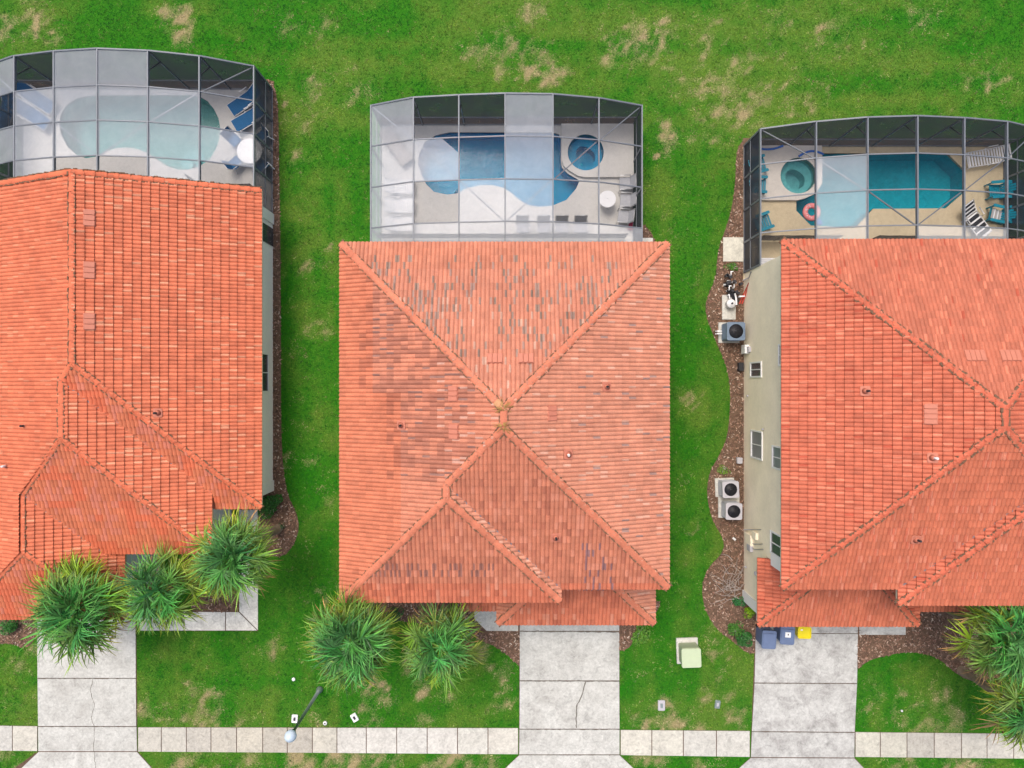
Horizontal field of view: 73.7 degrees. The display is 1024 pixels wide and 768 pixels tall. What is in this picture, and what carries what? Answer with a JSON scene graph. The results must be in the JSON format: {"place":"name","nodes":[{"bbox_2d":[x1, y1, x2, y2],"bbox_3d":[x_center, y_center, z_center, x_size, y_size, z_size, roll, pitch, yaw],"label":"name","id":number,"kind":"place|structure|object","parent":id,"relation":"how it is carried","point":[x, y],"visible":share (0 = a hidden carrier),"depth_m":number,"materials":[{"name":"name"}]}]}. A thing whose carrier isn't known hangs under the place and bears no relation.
{"place":"outdoors","nodes":[
{"label":"outdoors","id":0,"kind":"place"},
{"bbox_2d":[0,725,37,750],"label":"sidewalk","id":1,"kind":"structure","parent":0,"point":[18,738],"depth_m":32.97,"materials":[{"name":"concrete"}]},
{"bbox_2d":[15,595,151,767],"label":"driveway","id":2,"kind":"structure","parent":0,"point":[87,718],"depth_m":32.97,"materials":[{"name":"concrete"}]},
{"bbox_2d":[140,612,257,630],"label":"path","id":3,"kind":"structure","parent":0,"point":[225,621],"depth_m":32.97,"materials":[{"name":"concrete"}]},
{"bbox_2d":[150,510,257,629],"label":"path","id":4,"kind":"structure","parent":0,"point":[249,612],"depth_m":32.97,"materials":[{"name":"concrete"}]},
{"bbox_2d":[138,727,517,753],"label":"sidewalk","id":5,"kind":"structure","parent":0,"point":[359,740],"depth_m":32.97,"materials":[{"name":"concrete"}]},
{"bbox_2d":[474,611,517,630],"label":"path","id":6,"kind":"structure","parent":0,"point":[487,619],"depth_m":32.97,"materials":[{"name":"concrete"}]},
{"bbox_2d":[337,239,672,627],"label":"house","id":7,"kind":"structure","parent":0,"point":[504,429],"depth_m":26.16,"materials":[{"name":"tile"}]},
{"bbox_2d":[0,0,1023,767],"bbox_3d":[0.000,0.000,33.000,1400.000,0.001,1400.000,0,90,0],"label":"lawn","id":8,"kind":"structure","parent":0,"point":[714,46],"depth_m":33.00,"materials":[{"name":"green plant"}]},
{"bbox_2d":[0,619,36,647],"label":"mulch bed","id":9,"kind":"object","parent":8,"relation":"on","point":[20,638],"visible":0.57,"depth_m":32.99,"materials":[{"name":"brown wood"}]},
{"bbox_2d":[0,619,17,635],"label":"shrub","id":10,"kind":"object","parent":9,"relation":"on","point":[9,625],"visible":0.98,"depth_m":32.58,"materials":[{"name":"green plant"}]},
{"bbox_2d":[12,547,143,674],"bbox_3d":[-18.201,9.340,29.905,5.520,6.354,5.237,0,90,0],"label":"palm tree","id":11,"kind":"object","parent":8,"relation":"on","point":[58,608],"visible":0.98,"depth_m":28.03,"materials":[{"name":"green plant"}]},
{"bbox_2d":[0,168,273,620],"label":"house","id":12,"kind":"structure","parent":8,"relation":"on","point":[136,362],"depth_m":28.64,"materials":[{"name":"tile"}]},
{"bbox_2d":[263,353,268,391],"bbox_3d":[-11.523,-0.529,31.475,0.055,1.690,1.838,0,90,0],"label":"window","id":13,"kind":"structure","parent":12,"relation":"in","point":[265,355],"depth_m":31.97,"materials":[{"name":"black glass"}]},
{"bbox_2d":[23,89,252,185],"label":"pool deck","id":14,"kind":"structure","parent":8,"relation":"on","point":[37,142],"depth_m":32.92,"materials":[{"name":"grey concrete"}]},
{"bbox_2d":[12,97,51,131],"bbox_3d":[-22.934,-12.864,32.580,1.850,0.680,0.806,33,90,0],"label":"sun lounger","id":15,"kind":"object","parent":14,"relation":"on","point":[30,113],"visible":0.61,"depth_m":32.56,"materials":[{"name":"blue fabric"}]},
{"bbox_2d":[17,83,58,115],"bbox_3d":[-22.680,-13.628,32.580,1.850,0.680,0.806,33,90,0],"label":"sun lounger","id":16,"kind":"object","parent":14,"relation":"on","point":[39,100],"visible":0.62,"depth_m":32.56,"materials":[{"name":"blue fabric"}]},
{"bbox_2d":[0,47,272,212],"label":"pool cage","id":17,"kind":"object","parent":14,"relation":"on","point":[97,68],"visible":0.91,"depth_m":30.81,"materials":[{"name":"grey metal"}]},
{"bbox_2d":[60,95,219,169],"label":"swimming pool","id":18,"kind":"structure","parent":14,"relation":"in","point":[173,141],"depth_m":34.00,"materials":[{"name":"teal liquid"}]},
{"bbox_2d":[219,125,242,150],"bbox_3d":[-13.275,-11.671,32.438,0.740,0.974,0.620,45,90,0],"label":"patio chair","id":19,"kind":"object","parent":14,"relation":"on","point":[232,139],"visible":0.86,"depth_m":32.48,"materials":[{"name":"blue plastic"}]},
{"bbox_2d":[220,153,245,173],"bbox_3d":[-13.229,-10.492,32.438,0.740,0.974,0.620,-40,90,0],"label":"patio chair","id":20,"kind":"object","parent":14,"relation":"on","point":[235,159],"visible":0.94,"depth_m":32.48,"materials":[{"name":"blue plastic"}]},
{"bbox_2d":[227,83,252,116],"bbox_3d":[-12.718,-13.524,32.588,1.754,0.663,0.806,-34,90,0],"label":"sun lounger","id":21,"kind":"object","parent":14,"relation":"on","point":[235,106],"visible":0.64,"depth_m":32.56,"materials":[{"name":"blue fabric"}]},
{"bbox_2d":[231,104,252,133],"bbox_3d":[-12.516,-12.712,32.588,1.754,0.663,0.806,-30,90,0],"label":"sun lounger","id":22,"kind":"object","parent":14,"relation":"on","point":[242,121],"visible":0.62,"depth_m":32.56,"materials":[{"name":"blue fabric"}]},
{"bbox_2d":[237,138,252,163],"bbox_3d":[-12.375,-10.989,32.551,1.200,0.752,1.200,0,90,0],"label":"round table","id":23,"kind":"object","parent":14,"relation":"on","point":[245,150],"visible":0.77,"depth_m":32.17,"materials":[{"name":"white plastic"}]},
{"bbox_2d":[109,537,214,638],"bbox_3d":[-14.560,8.644,29.894,4.251,6.213,3.976,28,90,0],"label":"palm tree","id":24,"kind":"object","parent":8,"relation":"on","point":[162,610],"visible":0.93,"depth_m":28.09,"materials":[{"name":"green plant"}]},
{"bbox_2d":[192,567,238,611],"bbox_3d":[-14.334,9.887,33.009,2.269,0.042,2.243,0,90,0],"label":"mulch bed","id":25,"kind":"object","parent":8,"relation":"on","point":[223,608],"visible":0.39,"depth_m":32.99,"materials":[{"name":"brown wood"}]},
{"bbox_2d":[180,499,281,613],"bbox_3d":[-11.403,7.111,29.407,4.141,7.186,4.276,38,90,0],"label":"palm tree","id":26,"kind":"object","parent":25,"relation":"on","point":[212,567],"visible":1,"depth_m":27.33,"materials":[{"name":"green plant"}]},
{"bbox_2d":[252,92,298,556],"bbox_3d":[-11.466,-3.194,33.009,2.333,0.042,23.081,0,90,0],"label":"mulch bed","id":27,"kind":"object","parent":8,"relation":"on","point":[280,455],"visible":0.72,"depth_m":32.99,"materials":[{"name":"brown wood"}]},
{"bbox_2d":[257,494,282,518],"bbox_3d":[-11.583,5.866,32.577,1.279,0.861,1.233,0,90,0],"label":"shrub","id":28,"kind":"object","parent":27,"relation":"on","point":[271,502],"visible":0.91,"depth_m":32.43,"materials":[{"name":"green plant"}]},
{"bbox_2d":[291,714,297,722],"bbox_3d":[-10.493,16.165,32.962,0.290,0.095,0.400,4,90,0],"label":"meter box","id":29,"kind":"object","parent":8,"relation":"on","point":[294,718],"visible":0.95,"depth_m":32.93,"materials":[{"name":"white plastic"}]},
{"bbox_2d":[284,686,322,742],"bbox_3d":[-9.281,14.747,30.655,0.500,4.690,0.495,0,90,0],"label":"street lamp","id":30,"kind":"object","parent":8,"relation":"on","point":[290,735],"visible":1,"depth_m":29.64,"materials":[{"name":"metal"}]},
{"bbox_2d":[350,713,358,722],"bbox_3d":[-7.605,16.113,32.962,0.290,0.095,0.400,-30,90,0],"label":"meter box","id":31,"kind":"object","parent":8,"relation":"on","point":[354,717],"visible":1,"depth_m":32.93,"materials":[{"name":"white plastic"}]},
{"bbox_2d":[379,602,519,666],"bbox_3d":[-2.651,10.920,33.009,7.914,0.042,3.140,21,90,0],"label":"mulch bed","id":32,"kind":"object","parent":8,"relation":"on","point":[505,640],"visible":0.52,"depth_m":32.99,"materials":[{"name":"brown wood"}]},
{"bbox_2d":[300,583,404,700],"bbox_3d":[-6.463,9.953,29.102,4.464,7.803,4.767,0,90,0],"label":"palm tree","id":33,"kind":"object","parent":32,"relation":"on","point":[360,653],"visible":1,"depth_m":26.30,"materials":[{"name":"green plant"}]},
{"bbox_2d":[383,607,403,622],"bbox_3d":[-5.688,11.009,32.564,1.071,0.885,0.679,0,90,0],"label":"shrub","id":34,"kind":"object","parent":32,"relation":"on","point":[396,615],"visible":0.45,"depth_m":32.48,"materials":[{"name":"green plant"}]},
{"bbox_2d":[392,602,488,700],"bbox_3d":[-2.799,10.652,29.662,4.129,6.695,4.088,41,90,0],"label":"palm tree","id":35,"kind":"object","parent":32,"relation":"on","point":[449,627],"visible":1,"depth_m":27.62,"materials":[{"name":"green plant"}]},
{"bbox_2d":[382,125,632,241],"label":"pool deck","id":36,"kind":"structure","parent":8,"relation":"on","point":[431,205],"depth_m":32.92,"materials":[{"name":"grey concrete"}]},
{"bbox_2d":[379,126,412,165],"bbox_3d":[-5.514,-11.318,32.618,0.766,0.603,1.850,-37,90,0],"label":"sun lounger","id":37,"kind":"object","parent":36,"relation":"on","point":[401,153],"visible":0.97,"depth_m":32.56,"materials":[{"name":"white plastic"}]},
{"bbox_2d":[384,196,414,213],"bbox_3d":[-5.348,-8.508,32.592,1.388,0.657,0.766,0,90,0],"label":"sun lounger","id":38,"kind":"object","parent":36,"relation":"on","point":[391,205],"visible":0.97,"depth_m":32.57,"materials":[{"name":"white plastic"}]},
{"bbox_2d":[384,215,414,231],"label":"sun lounger","id":39,"kind":"object","parent":36,"relation":"on","point":[390,220],"visible":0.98,"depth_m":32.57,"materials":[{"name":"white plastic"}]},
{"bbox_2d":[384,177,414,194],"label":"sun lounger","id":40,"kind":"object","parent":36,"relation":"on","point":[391,187],"visible":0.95,"depth_m":32.57,"materials":[{"name":"white plastic"}]},
{"bbox_2d":[419,132,578,206],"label":"swimming pool","id":41,"kind":"structure","parent":36,"relation":"in","point":[526,157],"depth_m":34.00,"materials":[{"name":"blue liquid"}]},
{"bbox_2d":[379,233,627,238],"bbox_3d":[-0.400,-7.000,32.355,11.631,1.130,0.036,0,90,0],"label":"pool fence","id":42,"kind":"object","parent":36,"relation":"on","point":[501,236],"visible":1,"depth_m":32.40,"materials":[{"name":"plastic"}]},
{"bbox_2d":[370,92,642,241],"bbox_3d":[-0.250,-8.810,31.120,12.235,3.600,7.470,0,90,0],"label":"pool cage","id":43,"kind":"object","parent":36,"relation":"on","point":[513,108],"visible":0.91,"depth_m":30.66,"materials":[{"name":"grey metal"}]},
{"bbox_2d":[515,215,529,233],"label":"patio chair","id":44,"kind":"object","parent":36,"relation":"on","point":[522,227],"visible":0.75,"depth_m":32.48,"materials":[{"name":"metal"}]},
{"bbox_2d":[536,215,550,232],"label":"patio chair","id":45,"kind":"object","parent":36,"relation":"on","point":[543,227],"visible":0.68,"depth_m":32.48,"materials":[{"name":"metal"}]},
{"bbox_2d":[555,215,568,233],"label":"patio chair","id":46,"kind":"object","parent":36,"relation":"on","point":[561,227],"visible":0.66,"depth_m":32.48,"materials":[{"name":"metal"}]},
{"bbox_2d":[573,215,587,232],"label":"patio chair","id":47,"kind":"object","parent":36,"relation":"on","point":[579,228],"visible":0.87,"depth_m":32.43,"materials":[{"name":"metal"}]},
{"bbox_2d":[561,124,633,177],"bbox_3d":[4.108,-11.211,33.270,3.481,1.060,2.562,0,90,0],"label":"hot tub","id":48,"kind":"object","parent":36,"relation":"in","point":[616,160],"visible":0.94,"depth_m":32.74,"materials":[{"name":"blue paint"}]},
{"bbox_2d":[600,191,615,208],"bbox_3d":[4.499,-8.720,32.550,0.800,0.750,0.800,0,90,0],"label":"round table","id":49,"kind":"object","parent":36,"relation":"on","point":[607,199],"visible":0.96,"depth_m":32.17,"materials":[{"name":"white plastic"}]},
{"bbox_2d":[615,208,634,225],"bbox_3d":[5.377,-7.961,32.438,0.740,0.974,0.700,8,90,0],"label":"patio chair","id":50,"kind":"object","parent":36,"relation":"on","point":[627,217],"visible":0.99,"depth_m":32.48,"materials":[{"name":"metal"}]},
{"bbox_2d":[617,173,636,192],"bbox_3d":[5.454,-9.554,32.438,0.740,0.974,0.700,-2,90,0],"label":"patio chair","id":51,"kind":"object","parent":36,"relation":"on","point":[631,180],"visible":0.96,"depth_m":32.48,"materials":[{"name":"metal"}]},
{"bbox_2d":[618,191,636,208],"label":"patio chair","id":52,"kind":"object","parent":36,"relation":"on","point":[630,201],"visible":0.98,"depth_m":32.48,"materials":[{"name":"metal"}]},
{"bbox_2d":[0,79,1018,680],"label":"mulch chips","id":53,"kind":"object","parent":8,"relation":"on","point":[724,565],"visible":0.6,"depth_m":32.97,"materials":[{"name":"brown wood"}]},
{"bbox_2d":[613,601,659,650],"bbox_3d":[5.795,11.468,33.009,1.330,0.042,3.190,37,90,0],"label":"mulch bed","id":54,"kind":"object","parent":8,"relation":"on","point":[626,639],"visible":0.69,"depth_m":32.99,"materials":[{"name":"brown wood"}]},
{"bbox_2d":[631,625,650,645],"bbox_3d":[6.222,12.091,32.831,0.841,0.365,1.129,26,90,0],"label":"shrub","id":55,"kind":"object","parent":8,"relation":"on","point":[641,634],"visible":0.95,"depth_m":32.77,"materials":[{"name":"green plant"}]},
{"bbox_2d":[643,225,652,237],"bbox_3d":[6.303,-7.116,33.009,0.927,0.042,1.244,-38,90,0],"label":"mulch bed","id":56,"kind":"object","parent":8,"relation":"on","point":[646,233],"visible":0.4,"depth_m":32.99,"materials":[{"name":"brown wood"}]},
{"bbox_2d":[658,700,664,710],"bbox_3d":[7.219,15.520,32.962,0.340,0.095,0.500,0,90,0],"label":"meter box","id":57,"kind":"object","parent":8,"relation":"on","point":[661,705],"visible":1,"depth_m":32.93,"materials":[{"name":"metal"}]},
{"bbox_2d":[676,637,700,667],"bbox_3d":[8.456,12.865,32.586,1.040,0.868,1.240,-2,90,0],"label":"transformer box","id":58,"kind":"object","parent":8,"relation":"on","point":[688,652],"visible":1,"depth_m":32.16,"materials":[{"name":"metal"}]},
{"bbox_2d":[714,700,720,708],"bbox_3d":[9.926,15.469,32.962,0.260,0.095,0.400,8,90,0],"label":"meter box","id":59,"kind":"object","parent":8,"relation":"on","point":[717,704],"visible":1,"depth_m":32.93,"materials":[{"name":"metal"}]},
{"bbox_2d":[702,141,755,652],"bbox_3d":[10.785,0.590,33.009,3.181,0.042,24.860,0,90,0],"label":"mulch bed","id":60,"kind":"object","parent":8,"relation":"on","point":[718,521],"visible":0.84,"depth_m":32.99,"materials":[{"name":"brown wood"}]},
{"bbox_2d":[717,464,730,473],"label":"shrub","id":61,"kind":"object","parent":60,"relation":"on","point":[721,471],"visible":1,"depth_m":32.91,"materials":[{"name":"green plant"}]},
{"bbox_2d":[715,478,738,497],"bbox_3d":[10.264,4.983,32.575,0.920,0.850,0.897,-2,90,0],"label":"air conditioner","id":62,"kind":"object","parent":60,"relation":"on","point":[726,487],"visible":1,"depth_m":32.22,"materials":[{"name":"metal"}]},
{"bbox_2d":[709,564,744,605],"bbox_3d":[10.649,9.530,32.818,2.389,0.326,2.411,0,90,0],"label":"dead branch","id":63,"kind":"object","parent":60,"relation":"on","point":[732,581],"visible":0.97,"depth_m":32.81,"materials":[{"name":"wood"}]},
{"bbox_2d":[723,262,737,270],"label":"shrub","id":64,"kind":"object","parent":60,"relation":"on","point":[733,265],"visible":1,"depth_m":32.93,"materials":[{"name":"green plant"}]},
{"bbox_2d":[718,322,744,342],"bbox_3d":[10.466,-2.479,32.500,1.015,1.000,0.989,0,90,0],"label":"air conditioner","id":65,"kind":"object","parent":60,"relation":"on","point":[732,332],"visible":1,"depth_m":32.07,"materials":[{"name":"metal"}]},
{"bbox_2d":[722,271,744,319],"bbox_3d":[10.601,-4.240,32.670,0.980,0.670,2.273,0,90,0],"label":"pool pump","id":66,"kind":"object","parent":60,"relation":"on","point":[730,300],"visible":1,"depth_m":32.67,"materials":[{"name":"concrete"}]},
{"bbox_2d":[727,621,743,636],"bbox_3d":[10.718,11.722,32.710,0.763,0.595,0.764,16,90,0],"label":"shrub","id":67,"kind":"object","parent":60,"relation":"on","point":[733,627],"visible":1,"depth_m":32.63,"materials":[{"name":"green plant"}]},
{"bbox_2d":[732,596,745,606],"bbox_3d":[10.918,10.469,32.835,0.693,0.347,0.514,0,90,0],"label":"shrub","id":68,"kind":"object","parent":60,"relation":"on","point":[737,601],"visible":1,"depth_m":32.78,"materials":[{"name":"green plant"}]},
{"bbox_2d":[737,362,743,370],"bbox_3d":[11.009,-0.825,32.880,0.260,0.240,0.420,0,90,0],"label":"junction box","id":69,"kind":"object","parent":60,"relation":"on","point":[740,366],"visible":1,"depth_m":32.76,"materials":[{"name":"black plastic"}]},
{"bbox_2d":[735,629,752,647],"bbox_3d":[11.101,12.195,32.672,0.883,0.670,0.835,0,90,0],"label":"shrub","id":70,"kind":"object","parent":60,"relation":"on","point":[745,637],"visible":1,"depth_m":32.54,"materials":[{"name":"green plant"}]},
{"bbox_2d":[743,607,755,618],"bbox_3d":[11.435,10.991,32.769,0.621,0.477,0.580,0,90,0],"label":"shrub","id":71,"kind":"object","parent":60,"relation":"on","point":[749,611],"visible":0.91,"depth_m":32.66,"materials":[{"name":"green plant"}]},
{"bbox_2d":[743,147,1002,279],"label":"pool deck","id":72,"kind":"structure","parent":8,"relation":"on","point":[784,215],"depth_m":32.92,"materials":[{"name":"beige concrete"}]},
{"bbox_2d":[749,175,767,193],"bbox_3d":[11.618,-9.479,32.462,1.006,0.951,0.840,2,90,0],"label":"adirondack chair","id":73,"kind":"object","parent":72,"relation":"on","point":[765,177],"visible":0.43,"depth_m":32.37,"materials":[{"name":"teal plastic"}]},
{"bbox_2d":[748,154,768,172],"bbox_3d":[11.597,-10.385,32.462,1.006,0.951,0.840,-15,90,0],"label":"adirondack chair","id":74,"kind":"object","parent":72,"relation":"on","point":[764,169],"visible":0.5,"depth_m":32.35,"materials":[{"name":"teal plastic"}]},
{"bbox_2d":[761,210,774,231],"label":"adirondack chair","id":75,"kind":"object","parent":72,"relation":"on","point":[763,215],"visible":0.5,"depth_m":32.55,"materials":[{"name":"teal plastic"}]},
{"bbox_2d":[761,145,821,200],"bbox_3d":[13.068,-10.132,33.270,3.632,1.060,2.617,0,90,0],"label":"hot tub","id":76,"kind":"object","parent":72,"relation":"on","point":[789,178],"visible":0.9,"depth_m":32.74,"materials":[{"name":"paint"}]},
{"bbox_2d":[798,150,823,156],"bbox_3d":[14.326,-11.063,32.720,1.240,0.100,0.299,-5,90,0],"label":"pool noodle","id":77,"kind":"object","parent":76,"relation":"on","point":[808,151],"visible":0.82,"depth_m":32.68,"materials":[{"name":"blue plastic"}]},
{"bbox_2d":[761,235,843,240],"bbox_3d":[13.550,-6.900,32.305,3.731,1.230,0.036,0,90,0],"label":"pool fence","id":78,"kind":"object","parent":72,"relation":"on","point":[771,237],"visible":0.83,"depth_m":32.15,"materials":[{"name":"metal"}]},
{"bbox_2d":[796,153,961,227],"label":"swimming pool","id":79,"kind":"structure","parent":72,"relation":"in","point":[894,171],"depth_m":34.00,"materials":[{"name":"teal liquid"}]},
{"bbox_2d":[802,203,820,220],"bbox_3d":[14.463,-8.302,32.959,0.880,0.222,0.880,0,90,0],"label":"pool float","id":80,"kind":"object","parent":79,"relation":"on","point":[806,215],"visible":0.81,"depth_m":32.87,"materials":[{"name":"pink plastic"}]},
{"bbox_2d":[743,115,1023,272],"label":"pool cage","id":81,"kind":"object","parent":72,"relation":"on","point":[915,131],"visible":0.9,"depth_m":30.96,"materials":[{"name":"grey metal"}]},
{"bbox_2d":[872,235,1015,238],"bbox_3d":[20.250,-6.875,32.305,6.332,1.230,0.036,0,90,0],"label":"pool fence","id":82,"kind":"object","parent":72,"relation":"on","point":[932,237],"visible":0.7,"depth_m":32.01,"materials":[{"name":"metal"}]},
{"bbox_2d":[961,199,991,235],"bbox_3d":[22.084,-7.810,32.580,0.846,0.680,1.850,-38,90,0],"label":"sun lounger","id":83,"kind":"object","parent":72,"relation":"on","point":[975,219],"visible":0.69,"depth_m":32.57,"materials":[{"name":"white plastic"}]},
{"bbox_2d":[966,143,1011,168],"bbox_3d":[22.673,-10.841,32.576,1.898,0.688,0.866,-10,90,0],"label":"sun lounger","id":84,"kind":"object","parent":72,"relation":"on","point":[968,157],"visible":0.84,"depth_m":32.57,"materials":[{"name":"white plastic"}]},
{"bbox_2d":[984,180,1016,199],"bbox_3d":[23.248,-9.256,32.462,1.006,0.951,0.840,-5,90,0],"label":"adirondack chair","id":85,"kind":"object","parent":72,"relation":"on","point":[995,188],"visible":0.78,"depth_m":32.47,"materials":[{"name":"teal plastic"}]},
{"bbox_2d":[985,204,1016,224],"bbox_3d":[23.246,-8.048,32.462,1.006,0.951,0.840,12,90,0],"label":"adirondack chair","id":86,"kind":"object","parent":72,"relation":"on","point":[1001,220],"visible":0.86,"depth_m":32.35,"materials":[{"name":"teal plastic"}]},
{"bbox_2d":[991,208,1002,219],"bbox_3d":[23.121,-8.075,32.570,0.630,0.180,0.480,12,90,0],"label":"towel","id":87,"kind":"object","parent":86,"relation":"on","point":[995,213],"visible":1,"depth_m":32.56,"materials":[{"name":"white fabric"}]},
{"bbox_2d":[741,236,1023,628],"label":"house","id":88,"kind":"structure","parent":8,"relation":"on","point":[883,432],"depth_m":26.26,"materials":[{"name":"tile"}]},
{"bbox_2d":[750,361,761,377],"bbox_3d":[11.173,-0.660,31.300,0.055,1.440,0.727,0,90,0],"label":"window","id":89,"kind":"structure","parent":88,"relation":"in","point":[755,367],"depth_m":31.25,"materials":[{"name":"white glass"}]},
{"bbox_2d":[750,429,762,460],"bbox_3d":[11.173,2.779,31.200,0.055,1.440,1.310,0,90,0],"label":"window","id":90,"kind":"structure","parent":88,"relation":"in","point":[756,437],"depth_m":31.24,"materials":[{"name":"white glass"}]},
{"bbox_2d":[770,530,779,558],"bbox_3d":[11.173,6.800,28.725,0.055,1.590,0.993,0,90,0],"label":"window","id":91,"kind":"structure","parent":88,"relation":"in","point":[774,537],"depth_m":28.99,"materials":[{"name":"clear glass"}]},
{"bbox_2d":[771,445,779,469],"bbox_3d":[11.173,3.108,28.625,0.055,1.390,0.990,0,90,0],"label":"window","id":92,"kind":"structure","parent":88,"relation":"in","point":[775,450],"depth_m":28.99,"materials":[{"name":"white glass"}]},
{"bbox_2d":[855,606,1022,679],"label":"mulch bed","id":93,"kind":"object","parent":8,"relation":"on","point":[915,639],"visible":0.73,"depth_m":32.99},
{"bbox_2d":[939,604,1023,690],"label":"palm tree","id":94,"kind":"object","parent":93,"relation":"on","point":[1009,661],"visible":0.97,"depth_m":27.39,"materials":[{"name":"green plant"}]},
{"bbox_2d":[957,666,1023,752],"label":"palm tree","id":95,"kind":"object","parent":93,"relation":"on","point":[1013,728],"visible":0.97,"depth_m":28.84,"materials":[{"name":"green plant"}]},
{"bbox_2d":[506,625,632,767],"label":"driveway","id":96,"kind":"structure","parent":0,"point":[569,697],"depth_m":32.97,"materials":[{"name":"concrete"}]},
{"bbox_2d":[620,730,749,756],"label":"sidewalk","id":97,"kind":"structure","parent":0,"point":[725,743],"depth_m":32.97,"materials":[{"name":"concrete"}]},
{"bbox_2d":[718,495,739,502],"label":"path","id":98,"kind":"structure","parent":0,"point":[738,498],"depth_m":32.95,"materials":[{"name":"concrete"}]},
{"bbox_2d":[718,499,741,519],"bbox_3d":[10.415,6.011,32.575,0.920,0.850,0.897,1,90,0],"label":"air conditioner","id":99,"kind":"object","parent":98,"relation":"on","point":[729,509],"visible":1,"depth_m":32.22,"materials":[{"name":"metal"}]},
{"bbox_2d":[723,237,742,261],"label":"path","id":100,"kind":"structure","parent":0,"point":[732,249],"depth_m":32.94,"materials":[{"name":"concrete"}]},
{"bbox_2d":[761,258,773,264],"bbox_3d":[12.188,-5.750,32.654,0.940,0.532,0.460,0,90,0],"label":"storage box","id":101,"kind":"object","parent":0,"point":[764,260],"visible":0.07,"depth_m":32.39,"materials":[{"name":"white plastic"}]},
{"bbox_2d":[739,614,863,767],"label":"driveway","id":102,"kind":"structure","parent":0,"point":[804,703],"depth_m":32.97,"materials":[{"name":"concrete"}]},
{"bbox_2d":[756,624,776,648],"bbox_3d":[12.056,11.973,32.455,0.680,1.020,0.898,3,90,0],"label":"trash bin","id":103,"kind":"object","parent":102,"relation":"on","point":[766,637],"visible":0.8,"depth_m":31.99,"materials":[{"name":"blue plastic"}]},
{"bbox_2d":[774,626,794,644],"bbox_3d":[12.918,11.773,32.453,0.680,1.023,0.898,4,90,0],"label":"trash bin","id":104,"kind":"object","parent":102,"relation":"on","point":[785,635],"visible":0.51,"depth_m":31.96,"materials":[{"name":"blue plastic"}]},
{"bbox_2d":[795,626,811,638],"bbox_3d":[13.893,11.814,32.675,0.640,0.540,0.560,2,90,0],"label":"recycling bin","id":105,"kind":"object","parent":102,"relation":"on","point":[802,632],"visible":0.84,"depth_m":32.45,"materials":[{"name":"yellow plastic"}]},
{"bbox_2d":[859,626,905,634],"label":"path","id":106,"kind":"structure","parent":0,"point":[885,630],"depth_m":32.97,"materials":[{"name":"concrete"}]},
{"bbox_2d":[855,732,1023,758],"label":"sidewalk","id":107,"kind":"structure","parent":0,"point":[923,745],"depth_m":32.97,"materials":[{"name":"concrete"}]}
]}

